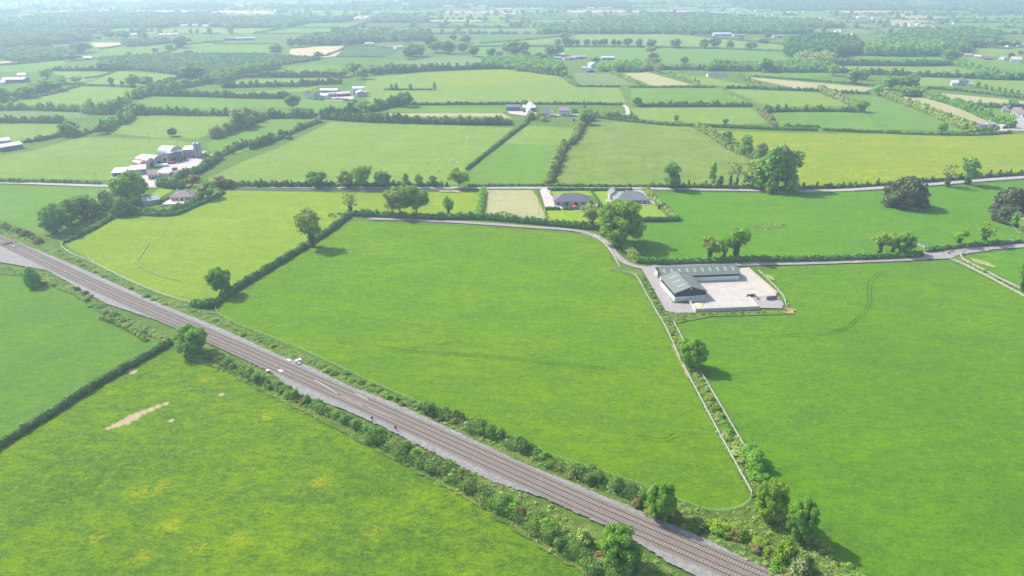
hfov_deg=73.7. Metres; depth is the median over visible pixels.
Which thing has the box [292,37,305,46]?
tree
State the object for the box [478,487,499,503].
shrub
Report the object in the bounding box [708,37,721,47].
tree
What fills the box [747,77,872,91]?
field
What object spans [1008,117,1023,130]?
junction
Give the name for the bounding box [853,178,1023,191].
stone wall
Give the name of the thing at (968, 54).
bungalow
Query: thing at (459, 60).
field
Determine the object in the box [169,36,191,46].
tree
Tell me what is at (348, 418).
shrub
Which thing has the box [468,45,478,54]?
tree
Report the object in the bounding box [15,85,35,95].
tree
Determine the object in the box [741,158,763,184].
tree
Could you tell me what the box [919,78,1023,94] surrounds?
field
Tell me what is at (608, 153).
field
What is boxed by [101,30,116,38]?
tree
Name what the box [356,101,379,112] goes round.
tree
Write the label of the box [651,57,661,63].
tree
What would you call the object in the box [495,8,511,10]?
distant shed
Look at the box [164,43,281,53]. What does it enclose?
field
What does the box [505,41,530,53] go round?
tree
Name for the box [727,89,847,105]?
field
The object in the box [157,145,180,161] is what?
mill building
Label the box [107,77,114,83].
tree
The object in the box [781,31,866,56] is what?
wood
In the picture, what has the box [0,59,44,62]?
field
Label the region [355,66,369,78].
tree
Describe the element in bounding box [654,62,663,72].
tree
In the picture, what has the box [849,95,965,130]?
field
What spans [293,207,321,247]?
tree
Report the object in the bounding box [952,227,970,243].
tree
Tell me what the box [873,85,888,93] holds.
tree
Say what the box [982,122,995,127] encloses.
outbuilding
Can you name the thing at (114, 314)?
shrub
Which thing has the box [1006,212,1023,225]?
shrub
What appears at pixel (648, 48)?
tree
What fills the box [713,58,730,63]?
tree
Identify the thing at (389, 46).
bungalow
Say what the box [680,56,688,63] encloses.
tree
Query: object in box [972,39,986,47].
tree
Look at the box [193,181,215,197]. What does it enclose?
tree
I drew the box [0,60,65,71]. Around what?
field
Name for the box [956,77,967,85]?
mansion
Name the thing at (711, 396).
shrub
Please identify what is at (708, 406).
rough grass
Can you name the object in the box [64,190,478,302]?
field
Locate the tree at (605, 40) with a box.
[602,38,607,45]
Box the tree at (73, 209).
[56,199,82,223]
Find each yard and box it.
[105,154,211,185]
[328,95,353,100]
[508,109,578,115]
[654,268,775,307]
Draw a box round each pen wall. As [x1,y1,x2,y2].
[747,294,758,299]
[766,295,777,299]
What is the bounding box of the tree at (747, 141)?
[739,134,753,152]
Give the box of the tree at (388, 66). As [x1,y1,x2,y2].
[381,62,395,70]
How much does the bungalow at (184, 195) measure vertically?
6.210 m
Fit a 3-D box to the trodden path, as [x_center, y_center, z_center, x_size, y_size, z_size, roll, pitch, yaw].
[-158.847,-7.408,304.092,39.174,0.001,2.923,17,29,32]
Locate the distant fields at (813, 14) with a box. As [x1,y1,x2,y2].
[0,0,1022,33]
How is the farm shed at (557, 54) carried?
on the ground at (230, 160)
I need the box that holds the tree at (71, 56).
[62,54,81,59]
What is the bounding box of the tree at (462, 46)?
[457,42,467,50]
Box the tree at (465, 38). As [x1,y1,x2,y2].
[459,35,471,42]
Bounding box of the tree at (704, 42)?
[699,38,709,46]
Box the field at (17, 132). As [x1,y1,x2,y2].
[0,124,58,141]
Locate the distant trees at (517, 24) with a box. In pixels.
[0,0,1023,33]
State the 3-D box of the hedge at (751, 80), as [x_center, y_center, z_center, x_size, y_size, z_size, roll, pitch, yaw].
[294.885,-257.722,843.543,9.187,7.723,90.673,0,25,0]
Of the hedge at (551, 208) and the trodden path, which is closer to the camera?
the trodden path
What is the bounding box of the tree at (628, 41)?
[622,38,632,45]
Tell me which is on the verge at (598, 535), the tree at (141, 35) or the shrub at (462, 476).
the shrub at (462, 476)
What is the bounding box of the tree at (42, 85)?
[33,79,50,91]
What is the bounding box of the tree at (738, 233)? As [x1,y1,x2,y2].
[728,227,751,255]
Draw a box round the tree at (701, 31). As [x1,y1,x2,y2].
[696,29,706,33]
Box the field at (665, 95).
[630,88,740,103]
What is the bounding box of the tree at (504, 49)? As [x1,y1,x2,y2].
[502,42,509,52]
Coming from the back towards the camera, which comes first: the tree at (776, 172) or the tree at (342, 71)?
the tree at (342, 71)
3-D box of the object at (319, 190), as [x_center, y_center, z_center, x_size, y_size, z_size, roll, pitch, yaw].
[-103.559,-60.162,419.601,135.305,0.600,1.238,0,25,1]
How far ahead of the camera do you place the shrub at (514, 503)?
165.46 m
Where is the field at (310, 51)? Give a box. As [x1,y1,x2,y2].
[289,46,342,56]
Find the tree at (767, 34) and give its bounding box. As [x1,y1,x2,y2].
[764,31,771,38]
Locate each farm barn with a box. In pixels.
[314,90,322,97]
[541,107,552,116]
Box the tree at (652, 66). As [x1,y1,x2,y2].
[649,62,655,68]
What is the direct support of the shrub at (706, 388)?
on the verge at (688, 316)
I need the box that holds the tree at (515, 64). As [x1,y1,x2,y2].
[511,62,522,68]
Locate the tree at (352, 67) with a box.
[345,61,362,74]
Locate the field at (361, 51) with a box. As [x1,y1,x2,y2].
[338,46,401,56]
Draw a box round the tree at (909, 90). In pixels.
[896,87,919,95]
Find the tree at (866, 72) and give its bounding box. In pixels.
[863,70,869,77]
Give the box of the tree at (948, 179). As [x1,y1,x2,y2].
[942,163,960,186]
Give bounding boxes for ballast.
[0,235,777,575]
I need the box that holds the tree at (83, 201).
[69,194,98,217]
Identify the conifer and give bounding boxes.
[987,170,992,177]
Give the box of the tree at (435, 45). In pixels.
[428,41,442,52]
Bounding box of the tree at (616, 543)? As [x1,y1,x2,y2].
[597,522,643,573]
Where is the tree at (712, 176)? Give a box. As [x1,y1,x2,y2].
[708,162,716,183]
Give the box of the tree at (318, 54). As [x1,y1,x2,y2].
[314,52,323,56]
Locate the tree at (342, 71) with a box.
[335,69,349,76]
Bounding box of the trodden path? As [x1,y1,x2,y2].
[136,261,181,280]
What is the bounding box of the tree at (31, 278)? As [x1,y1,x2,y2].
[20,266,41,288]
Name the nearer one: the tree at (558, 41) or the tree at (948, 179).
the tree at (948, 179)
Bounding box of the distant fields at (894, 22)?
[0,3,957,26]
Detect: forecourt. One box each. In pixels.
[162,198,184,203]
[540,188,599,210]
[605,190,655,204]
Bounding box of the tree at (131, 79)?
[124,74,139,85]
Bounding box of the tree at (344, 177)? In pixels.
[336,170,352,186]
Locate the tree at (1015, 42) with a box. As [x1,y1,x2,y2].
[1007,40,1020,46]
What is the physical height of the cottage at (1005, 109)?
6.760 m
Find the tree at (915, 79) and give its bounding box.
[904,73,921,86]
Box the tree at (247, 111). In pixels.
[242,107,254,124]
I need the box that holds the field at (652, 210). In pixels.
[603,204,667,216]
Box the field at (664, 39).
[574,34,783,48]
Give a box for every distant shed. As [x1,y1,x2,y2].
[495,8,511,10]
[599,7,612,9]
[673,8,694,9]
[755,9,770,11]
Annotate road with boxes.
[0,176,1023,190]
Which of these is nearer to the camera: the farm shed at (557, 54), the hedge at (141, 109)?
the hedge at (141, 109)
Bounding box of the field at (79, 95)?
[12,87,143,104]
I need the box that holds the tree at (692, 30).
[688,28,699,33]
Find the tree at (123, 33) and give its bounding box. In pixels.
[113,30,129,38]
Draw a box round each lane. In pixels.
[368,218,649,268]
[652,243,1023,265]
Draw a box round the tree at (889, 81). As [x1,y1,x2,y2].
[880,74,900,88]
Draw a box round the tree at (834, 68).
[827,64,839,74]
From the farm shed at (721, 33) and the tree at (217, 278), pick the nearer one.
the tree at (217, 278)
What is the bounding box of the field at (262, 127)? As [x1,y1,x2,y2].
[204,119,311,154]
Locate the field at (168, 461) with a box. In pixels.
[0,345,584,575]
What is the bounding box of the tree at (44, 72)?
[37,68,53,78]
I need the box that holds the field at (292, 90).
[236,87,317,94]
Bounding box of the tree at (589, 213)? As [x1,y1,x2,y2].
[579,202,599,223]
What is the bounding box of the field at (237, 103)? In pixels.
[137,97,355,112]
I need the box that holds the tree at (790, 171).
[784,150,805,183]
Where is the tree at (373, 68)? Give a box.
[368,64,380,73]
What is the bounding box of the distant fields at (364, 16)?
[126,0,929,19]
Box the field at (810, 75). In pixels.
[747,71,830,78]
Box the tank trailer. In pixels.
[155,163,168,166]
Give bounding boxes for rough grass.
[0,229,213,320]
[1,267,173,340]
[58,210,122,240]
[638,272,761,493]
[754,222,784,228]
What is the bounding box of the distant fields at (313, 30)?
[0,0,1023,33]
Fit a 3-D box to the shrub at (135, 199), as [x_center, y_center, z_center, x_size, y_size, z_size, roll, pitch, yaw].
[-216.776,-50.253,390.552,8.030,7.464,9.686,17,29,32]
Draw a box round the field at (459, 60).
[395,55,482,71]
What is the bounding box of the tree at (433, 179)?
[428,175,437,186]
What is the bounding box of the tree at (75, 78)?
[68,76,82,82]
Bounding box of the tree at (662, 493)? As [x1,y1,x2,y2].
[646,481,676,520]
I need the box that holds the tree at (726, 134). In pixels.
[721,131,732,139]
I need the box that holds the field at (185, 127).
[108,116,227,138]
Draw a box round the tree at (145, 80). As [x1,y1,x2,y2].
[138,76,152,86]
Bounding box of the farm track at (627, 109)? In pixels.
[622,105,629,114]
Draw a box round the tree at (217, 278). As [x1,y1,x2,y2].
[204,266,230,291]
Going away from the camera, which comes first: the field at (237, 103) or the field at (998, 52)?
the field at (237, 103)
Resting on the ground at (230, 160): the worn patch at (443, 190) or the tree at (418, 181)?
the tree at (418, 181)
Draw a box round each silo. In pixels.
[192,142,198,157]
[196,142,202,157]
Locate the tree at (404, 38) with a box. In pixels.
[399,36,410,41]
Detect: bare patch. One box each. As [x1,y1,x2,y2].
[783,306,795,313]
[970,258,996,266]
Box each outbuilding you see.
[158,171,170,176]
[525,107,532,112]
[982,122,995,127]
[996,124,1008,128]
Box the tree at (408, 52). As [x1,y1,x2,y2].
[402,49,414,57]
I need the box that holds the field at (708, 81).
[678,74,745,85]
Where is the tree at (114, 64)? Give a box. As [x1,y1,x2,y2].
[109,61,120,68]
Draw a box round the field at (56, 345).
[0,274,158,438]
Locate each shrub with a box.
[0,222,8,227]
[2,225,12,229]
[15,227,22,233]
[18,230,29,236]
[26,232,34,237]
[32,237,43,243]
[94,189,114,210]
[95,303,106,308]
[109,312,117,316]
[127,193,142,205]
[209,352,218,359]
[274,381,282,385]
[282,390,290,398]
[298,397,303,404]
[310,399,322,405]
[323,367,330,372]
[323,410,335,417]
[329,369,337,375]
[341,370,350,375]
[345,414,352,420]
[347,377,356,382]
[357,379,364,384]
[357,424,364,433]
[365,381,373,386]
[366,387,374,391]
[372,427,388,434]
[375,388,384,393]
[378,391,388,396]
[382,434,391,441]
[383,436,401,450]
[385,394,392,399]
[389,440,402,452]
[398,401,405,406]
[406,399,417,406]
[408,448,420,459]
[416,402,422,409]
[419,450,435,459]
[423,456,440,471]
[438,410,444,419]
[439,461,449,477]
[442,467,460,481]
[445,416,452,423]
[456,468,466,475]
[457,418,468,427]
[457,475,467,483]
[460,420,471,429]
[466,476,479,491]
[469,480,488,495]
[475,483,495,496]
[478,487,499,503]
[500,498,519,518]
[513,505,525,520]
[523,510,532,520]
[526,510,547,523]
[534,450,550,461]
[537,517,552,526]
[550,526,570,545]
[563,533,573,544]
[566,464,577,478]
[572,528,594,546]
[577,547,596,564]
[592,550,604,571]
[595,558,608,571]
[602,478,609,486]
[606,478,613,491]
[618,557,633,575]
[630,497,641,508]
[641,499,646,508]
[643,505,662,518]
[667,509,678,522]
[673,511,683,522]
[689,517,707,533]
[694,377,705,382]
[695,383,704,389]
[699,390,708,395]
[700,386,710,391]
[703,393,714,400]
[704,396,711,401]
[705,518,713,529]
[709,407,717,412]
[709,519,730,538]
[712,404,720,410]
[713,411,725,418]
[721,419,729,425]
[721,428,733,434]
[723,424,732,429]
[724,435,733,441]
[726,525,744,542]
[729,522,741,529]
[730,449,739,455]
[731,445,741,449]
[734,528,751,541]
[736,458,745,465]
[747,472,756,480]
[751,535,768,545]
[751,542,764,554]
[761,545,772,558]
[762,549,776,561]
[764,177,778,193]
[770,555,787,574]
[774,535,796,565]
[781,178,801,192]
[782,569,799,575]
[786,549,814,575]
[990,204,1014,224]
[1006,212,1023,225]
[1019,217,1023,231]
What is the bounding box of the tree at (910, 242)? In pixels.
[885,231,917,251]
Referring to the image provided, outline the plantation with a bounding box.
[97,51,320,76]
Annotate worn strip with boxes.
[672,345,689,378]
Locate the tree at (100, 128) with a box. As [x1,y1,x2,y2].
[93,124,105,133]
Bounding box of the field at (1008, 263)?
[967,249,1023,285]
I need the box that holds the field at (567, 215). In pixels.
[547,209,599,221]
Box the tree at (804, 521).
[785,495,820,541]
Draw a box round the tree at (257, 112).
[250,110,260,119]
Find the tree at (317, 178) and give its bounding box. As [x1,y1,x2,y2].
[305,171,327,186]
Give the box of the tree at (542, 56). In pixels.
[539,54,550,58]
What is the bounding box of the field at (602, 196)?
[593,191,622,204]
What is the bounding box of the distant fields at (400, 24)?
[43,0,1021,33]
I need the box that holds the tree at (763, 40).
[756,39,770,42]
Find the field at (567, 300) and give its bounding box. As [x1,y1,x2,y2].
[217,220,749,511]
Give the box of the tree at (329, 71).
[320,69,336,75]
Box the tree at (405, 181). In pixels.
[401,173,408,186]
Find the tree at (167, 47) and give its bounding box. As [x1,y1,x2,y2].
[164,45,172,49]
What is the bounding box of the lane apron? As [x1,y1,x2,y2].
[921,249,962,258]
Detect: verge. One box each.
[0,209,842,575]
[0,266,173,341]
[181,344,680,575]
[621,247,652,265]
[622,269,788,496]
[949,255,1023,294]
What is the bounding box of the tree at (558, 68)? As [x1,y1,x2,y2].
[551,63,566,73]
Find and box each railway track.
[0,236,773,575]
[0,241,745,575]
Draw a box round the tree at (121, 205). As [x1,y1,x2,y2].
[109,197,136,216]
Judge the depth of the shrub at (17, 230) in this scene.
348.54 m
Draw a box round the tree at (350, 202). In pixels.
[342,192,356,213]
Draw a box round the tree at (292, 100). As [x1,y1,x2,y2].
[283,95,301,107]
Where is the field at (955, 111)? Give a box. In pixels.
[904,97,987,123]
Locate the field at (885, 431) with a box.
[677,260,1023,575]
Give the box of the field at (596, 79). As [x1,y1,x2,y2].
[572,72,635,85]
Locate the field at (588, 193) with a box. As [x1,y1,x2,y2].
[550,191,592,195]
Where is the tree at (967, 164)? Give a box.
[960,157,981,184]
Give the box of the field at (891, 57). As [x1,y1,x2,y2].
[837,55,941,59]
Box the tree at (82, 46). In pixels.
[67,41,94,52]
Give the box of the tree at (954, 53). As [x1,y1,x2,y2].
[941,47,962,60]
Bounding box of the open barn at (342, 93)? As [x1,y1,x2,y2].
[335,91,349,96]
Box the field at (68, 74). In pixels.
[53,71,109,82]
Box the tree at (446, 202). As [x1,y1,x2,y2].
[442,195,454,213]
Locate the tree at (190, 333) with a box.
[170,323,207,353]
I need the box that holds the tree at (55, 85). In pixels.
[48,80,63,89]
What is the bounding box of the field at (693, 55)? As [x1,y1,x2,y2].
[563,47,788,63]
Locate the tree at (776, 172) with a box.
[763,145,787,185]
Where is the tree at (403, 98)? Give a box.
[396,91,413,106]
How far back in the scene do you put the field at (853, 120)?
626.59 m
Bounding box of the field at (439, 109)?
[382,106,505,112]
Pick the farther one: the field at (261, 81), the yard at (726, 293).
the field at (261, 81)
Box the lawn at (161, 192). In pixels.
[150,188,171,197]
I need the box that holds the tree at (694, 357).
[679,337,708,367]
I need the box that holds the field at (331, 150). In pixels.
[208,122,511,184]
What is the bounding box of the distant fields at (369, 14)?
[248,5,411,14]
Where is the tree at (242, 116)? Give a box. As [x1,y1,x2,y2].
[228,108,250,125]
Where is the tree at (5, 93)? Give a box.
[0,87,11,99]
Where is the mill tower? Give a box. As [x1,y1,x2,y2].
[166,149,182,160]
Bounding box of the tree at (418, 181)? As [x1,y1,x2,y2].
[414,173,423,186]
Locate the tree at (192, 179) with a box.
[183,174,199,184]
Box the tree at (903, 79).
[897,75,909,87]
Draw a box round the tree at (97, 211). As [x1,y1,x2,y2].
[85,197,101,213]
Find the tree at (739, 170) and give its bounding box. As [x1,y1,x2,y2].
[734,162,743,184]
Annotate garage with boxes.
[140,195,159,205]
[607,187,617,198]
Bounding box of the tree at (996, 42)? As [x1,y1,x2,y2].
[986,38,1011,47]
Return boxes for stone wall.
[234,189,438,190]
[688,189,832,192]
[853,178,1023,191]
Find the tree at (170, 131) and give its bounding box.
[166,127,176,134]
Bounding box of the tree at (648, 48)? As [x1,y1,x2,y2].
[644,46,656,51]
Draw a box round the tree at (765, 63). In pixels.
[759,57,772,69]
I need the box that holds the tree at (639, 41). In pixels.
[635,38,642,46]
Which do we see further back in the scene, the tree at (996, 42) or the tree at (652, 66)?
the tree at (996, 42)
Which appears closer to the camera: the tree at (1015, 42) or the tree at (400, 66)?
the tree at (400, 66)
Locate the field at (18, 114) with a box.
[0,111,87,117]
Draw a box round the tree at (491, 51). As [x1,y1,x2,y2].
[486,48,495,55]
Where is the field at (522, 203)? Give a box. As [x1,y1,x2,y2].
[483,190,546,218]
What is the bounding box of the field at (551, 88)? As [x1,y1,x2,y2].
[364,69,624,102]
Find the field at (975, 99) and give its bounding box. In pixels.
[929,92,1023,103]
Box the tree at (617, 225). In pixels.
[597,199,646,246]
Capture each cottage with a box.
[146,169,157,178]
[581,66,592,69]
[588,62,596,67]
[998,56,1007,59]
[1002,105,1009,112]
[1010,57,1021,61]
[1010,107,1022,114]
[1017,109,1023,116]
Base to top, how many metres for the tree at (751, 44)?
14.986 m
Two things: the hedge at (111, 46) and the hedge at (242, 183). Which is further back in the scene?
the hedge at (111, 46)
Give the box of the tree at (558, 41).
[554,39,560,44]
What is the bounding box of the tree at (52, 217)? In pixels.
[36,202,71,232]
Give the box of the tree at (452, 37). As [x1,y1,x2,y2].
[449,34,456,40]
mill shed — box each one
[111,167,130,176]
[131,164,146,174]
[132,160,143,164]
[134,156,152,167]
[139,154,162,166]
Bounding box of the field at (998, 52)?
[960,48,1023,56]
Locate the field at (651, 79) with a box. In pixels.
[623,72,690,85]
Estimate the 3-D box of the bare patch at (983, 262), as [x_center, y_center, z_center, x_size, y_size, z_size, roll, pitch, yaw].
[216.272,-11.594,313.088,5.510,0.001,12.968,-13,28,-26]
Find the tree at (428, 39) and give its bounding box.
[421,35,437,44]
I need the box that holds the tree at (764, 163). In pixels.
[751,156,774,188]
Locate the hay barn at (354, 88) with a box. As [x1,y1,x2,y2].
[351,86,364,93]
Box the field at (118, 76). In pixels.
[85,71,174,84]
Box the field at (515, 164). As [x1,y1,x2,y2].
[470,145,557,183]
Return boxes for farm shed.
[0,137,10,143]
[0,141,22,151]
[1,77,28,82]
[17,73,25,76]
[82,56,94,59]
[224,37,235,40]
[235,37,254,40]
[320,88,338,92]
[327,92,335,96]
[355,90,366,96]
[506,104,519,110]
[521,104,535,111]
[546,53,564,56]
[561,57,575,59]
[570,55,586,58]
[601,56,614,59]
[654,264,740,280]
[660,271,707,301]
[712,32,731,35]
[732,34,745,36]
[772,35,783,37]
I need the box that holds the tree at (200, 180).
[196,178,208,183]
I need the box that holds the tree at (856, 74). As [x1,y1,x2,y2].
[847,67,867,82]
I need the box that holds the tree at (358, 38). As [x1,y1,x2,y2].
[356,35,365,42]
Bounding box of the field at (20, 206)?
[0,186,110,233]
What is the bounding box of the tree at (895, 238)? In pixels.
[890,234,904,252]
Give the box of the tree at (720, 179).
[717,175,724,184]
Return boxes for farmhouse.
[304,90,310,97]
[320,93,328,97]
[559,106,569,115]
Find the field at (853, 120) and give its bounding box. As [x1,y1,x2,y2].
[772,112,884,129]
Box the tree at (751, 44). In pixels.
[744,41,757,47]
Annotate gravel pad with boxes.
[752,295,783,307]
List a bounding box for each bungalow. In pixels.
[169,189,195,200]
[386,45,394,48]
[393,45,402,48]
[552,193,589,205]
[612,190,648,202]
[706,72,726,76]
[963,53,973,56]
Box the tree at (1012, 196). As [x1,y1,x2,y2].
[988,186,1023,214]
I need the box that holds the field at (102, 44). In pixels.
[91,43,120,46]
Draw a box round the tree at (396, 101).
[392,96,400,106]
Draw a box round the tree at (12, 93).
[10,90,17,97]
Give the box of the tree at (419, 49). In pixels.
[405,44,425,56]
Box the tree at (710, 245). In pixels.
[701,236,721,257]
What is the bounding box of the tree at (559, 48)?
[554,44,563,52]
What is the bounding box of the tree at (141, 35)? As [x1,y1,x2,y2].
[135,33,148,37]
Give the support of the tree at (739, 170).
on the ground at (230, 160)
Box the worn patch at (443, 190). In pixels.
[438,189,458,191]
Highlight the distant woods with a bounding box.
[0,0,1023,33]
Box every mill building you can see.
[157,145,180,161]
[182,145,194,157]
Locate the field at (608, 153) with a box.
[555,120,749,184]
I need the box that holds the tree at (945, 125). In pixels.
[937,122,948,130]
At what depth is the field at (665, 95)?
752.51 m
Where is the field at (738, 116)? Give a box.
[631,108,767,124]
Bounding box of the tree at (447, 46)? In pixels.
[440,40,455,52]
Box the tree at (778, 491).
[755,476,790,523]
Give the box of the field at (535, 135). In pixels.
[501,126,573,144]
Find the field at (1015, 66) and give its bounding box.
[962,57,1023,71]
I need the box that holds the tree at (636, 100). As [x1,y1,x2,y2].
[631,97,641,105]
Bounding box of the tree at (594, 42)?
[591,39,597,45]
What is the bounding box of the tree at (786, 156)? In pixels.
[769,144,795,185]
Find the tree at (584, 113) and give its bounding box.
[578,109,593,121]
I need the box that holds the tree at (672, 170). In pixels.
[663,161,681,188]
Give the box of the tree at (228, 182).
[222,179,232,185]
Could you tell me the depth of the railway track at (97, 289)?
196.83 m
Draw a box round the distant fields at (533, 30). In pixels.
[0,2,1021,33]
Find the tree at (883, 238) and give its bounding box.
[870,232,891,252]
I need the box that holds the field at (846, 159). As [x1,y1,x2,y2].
[718,131,1023,185]
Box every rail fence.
[61,226,188,301]
[215,307,751,511]
[581,233,618,264]
[621,270,750,490]
[698,368,744,444]
[951,258,1023,295]
[960,254,1019,287]
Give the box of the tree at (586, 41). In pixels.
[582,39,590,44]
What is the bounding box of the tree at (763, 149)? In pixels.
[756,142,768,155]
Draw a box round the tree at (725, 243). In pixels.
[718,238,733,256]
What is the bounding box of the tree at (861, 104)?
[855,100,870,109]
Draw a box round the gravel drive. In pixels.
[642,266,694,312]
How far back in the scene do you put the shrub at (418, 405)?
206.97 m
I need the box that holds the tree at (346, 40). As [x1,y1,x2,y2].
[342,37,353,44]
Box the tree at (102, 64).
[95,60,109,68]
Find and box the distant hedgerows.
[0,0,1023,33]
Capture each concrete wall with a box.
[689,297,707,302]
[695,306,759,312]
[747,267,777,294]
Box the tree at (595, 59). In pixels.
[590,56,600,61]
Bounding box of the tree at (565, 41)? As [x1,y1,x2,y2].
[562,37,570,45]
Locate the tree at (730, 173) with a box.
[726,161,737,185]
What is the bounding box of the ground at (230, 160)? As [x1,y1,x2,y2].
[0,0,1023,575]
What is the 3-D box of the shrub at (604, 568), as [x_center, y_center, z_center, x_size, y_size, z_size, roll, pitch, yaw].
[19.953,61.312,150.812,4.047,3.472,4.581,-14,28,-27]
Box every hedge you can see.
[0,58,64,65]
[0,84,79,101]
[0,100,84,111]
[0,114,65,123]
[0,177,101,183]
[0,338,172,447]
[22,132,59,142]
[50,65,177,74]
[55,127,106,136]
[62,190,224,242]
[64,82,146,88]
[79,91,131,114]
[84,69,118,77]
[98,104,135,130]
[98,315,147,341]
[99,45,122,48]
[127,103,227,115]
[130,72,220,99]
[137,195,203,212]
[152,87,290,98]
[154,73,197,84]
[154,177,186,188]
[157,195,170,203]
[163,40,223,52]
[170,150,222,179]
[190,297,218,307]
[202,116,321,157]
[203,352,368,432]
[205,212,350,307]
[208,106,276,138]
[212,43,277,43]
[220,178,443,186]
[221,76,342,87]
[235,70,341,77]
[249,129,292,148]
[266,107,316,118]
[313,97,357,101]
[316,95,401,117]
[317,108,513,124]
[324,44,405,55]
[335,55,383,57]
[350,209,595,229]
[362,425,646,575]
[367,59,512,73]
[384,88,433,89]
[401,100,622,104]
[421,401,646,502]
[454,45,780,51]
[465,120,528,169]
[468,182,645,186]
[475,186,486,213]
[479,35,557,43]
[522,63,565,75]
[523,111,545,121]
[532,189,547,217]
[543,138,567,183]
[544,206,559,210]
[547,187,590,190]
[562,206,580,209]
[563,76,579,86]
[568,109,591,144]
[577,84,619,86]
[590,190,602,206]
[591,187,631,190]
[593,114,696,126]
[594,110,637,118]
[609,70,638,83]
[618,239,640,258]
[628,84,717,87]
[632,61,756,70]
[634,254,772,264]
[638,99,752,106]
[641,186,680,219]
[641,215,679,221]
[646,182,853,188]
[665,70,700,85]
[675,32,783,44]
[693,122,762,158]
[701,123,817,130]
[716,87,758,108]
[724,84,869,93]
[737,72,761,86]
[740,441,770,482]
[751,75,874,85]
[760,103,777,126]
[761,64,844,72]
[763,104,864,112]
[766,250,924,261]
[783,123,820,127]
[809,57,952,65]
[816,84,857,108]
[822,127,1012,135]
[843,66,1023,79]
[852,171,1023,187]
[877,89,978,129]
[913,88,1017,127]
[924,238,1023,251]
[927,86,1023,98]
[952,59,1022,76]
[964,125,999,132]
[966,99,1023,108]
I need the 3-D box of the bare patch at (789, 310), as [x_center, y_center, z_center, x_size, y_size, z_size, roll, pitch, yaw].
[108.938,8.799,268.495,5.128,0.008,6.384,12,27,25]
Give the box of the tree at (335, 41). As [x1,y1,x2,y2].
[331,37,340,43]
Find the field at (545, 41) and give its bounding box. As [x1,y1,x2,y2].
[471,36,561,44]
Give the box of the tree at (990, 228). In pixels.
[977,222,998,240]
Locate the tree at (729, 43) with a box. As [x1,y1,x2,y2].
[726,40,734,47]
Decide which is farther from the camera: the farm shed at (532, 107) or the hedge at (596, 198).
the farm shed at (532, 107)
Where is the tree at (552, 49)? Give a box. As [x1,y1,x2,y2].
[544,46,558,53]
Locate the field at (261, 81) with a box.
[235,78,336,87]
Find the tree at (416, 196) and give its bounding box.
[403,185,430,212]
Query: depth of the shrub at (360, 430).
196.80 m
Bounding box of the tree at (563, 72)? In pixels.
[560,70,567,75]
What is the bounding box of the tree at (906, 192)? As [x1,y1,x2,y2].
[880,176,930,209]
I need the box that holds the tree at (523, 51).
[520,49,530,55]
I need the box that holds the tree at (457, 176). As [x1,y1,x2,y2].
[447,167,468,186]
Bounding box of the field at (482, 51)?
[476,45,548,55]
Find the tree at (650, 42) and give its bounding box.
[646,39,656,46]
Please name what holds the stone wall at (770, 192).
on the ground at (230, 160)
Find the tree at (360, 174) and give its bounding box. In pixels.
[349,165,372,186]
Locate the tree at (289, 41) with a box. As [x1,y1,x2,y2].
[286,37,294,46]
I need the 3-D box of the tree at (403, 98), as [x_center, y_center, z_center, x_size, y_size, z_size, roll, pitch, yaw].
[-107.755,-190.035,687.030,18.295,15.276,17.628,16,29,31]
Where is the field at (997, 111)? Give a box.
[983,108,1018,118]
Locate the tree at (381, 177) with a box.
[374,170,391,186]
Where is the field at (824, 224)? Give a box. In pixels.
[629,182,1023,258]
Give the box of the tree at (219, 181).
[212,175,224,187]
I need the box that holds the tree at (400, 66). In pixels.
[396,63,404,70]
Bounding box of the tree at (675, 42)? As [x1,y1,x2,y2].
[669,39,681,46]
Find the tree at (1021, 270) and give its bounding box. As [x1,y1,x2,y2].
[1018,262,1023,290]
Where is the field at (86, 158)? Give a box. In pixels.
[0,138,192,179]
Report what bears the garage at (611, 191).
on the ground at (230, 160)
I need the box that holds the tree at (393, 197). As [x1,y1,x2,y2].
[381,185,412,211]
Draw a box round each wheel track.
[330,340,458,346]
[395,348,606,366]
[395,350,605,368]
[782,269,885,333]
[789,271,887,335]
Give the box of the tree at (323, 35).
[314,33,332,42]
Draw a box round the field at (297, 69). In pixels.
[276,65,340,72]
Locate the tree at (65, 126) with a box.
[56,120,80,132]
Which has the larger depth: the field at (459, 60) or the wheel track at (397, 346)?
the field at (459, 60)
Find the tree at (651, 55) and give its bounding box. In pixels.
[646,51,659,58]
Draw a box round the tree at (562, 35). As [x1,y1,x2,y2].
[557,33,571,37]
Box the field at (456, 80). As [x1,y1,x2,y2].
[427,69,548,88]
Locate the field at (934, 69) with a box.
[839,66,977,72]
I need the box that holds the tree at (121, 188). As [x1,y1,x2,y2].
[107,169,148,198]
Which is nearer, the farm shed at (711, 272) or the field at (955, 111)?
the farm shed at (711, 272)
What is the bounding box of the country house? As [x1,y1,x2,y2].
[496,50,502,56]
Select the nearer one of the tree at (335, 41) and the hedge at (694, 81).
the hedge at (694, 81)
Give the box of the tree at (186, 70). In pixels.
[178,63,206,76]
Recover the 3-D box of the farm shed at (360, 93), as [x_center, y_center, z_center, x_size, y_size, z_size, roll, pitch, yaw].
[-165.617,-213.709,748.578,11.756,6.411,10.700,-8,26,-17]
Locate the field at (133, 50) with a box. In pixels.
[89,44,169,56]
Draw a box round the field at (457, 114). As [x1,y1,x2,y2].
[389,113,510,117]
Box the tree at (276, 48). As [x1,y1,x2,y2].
[267,44,283,52]
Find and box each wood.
[0,24,92,46]
[0,45,81,61]
[11,75,66,97]
[120,36,170,46]
[209,58,282,83]
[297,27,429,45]
[480,53,564,71]
[595,58,650,71]
[705,59,834,70]
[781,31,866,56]
[792,50,837,60]
[861,37,949,55]
[875,25,1004,45]
[946,34,973,54]
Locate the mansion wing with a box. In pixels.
[950,80,958,85]

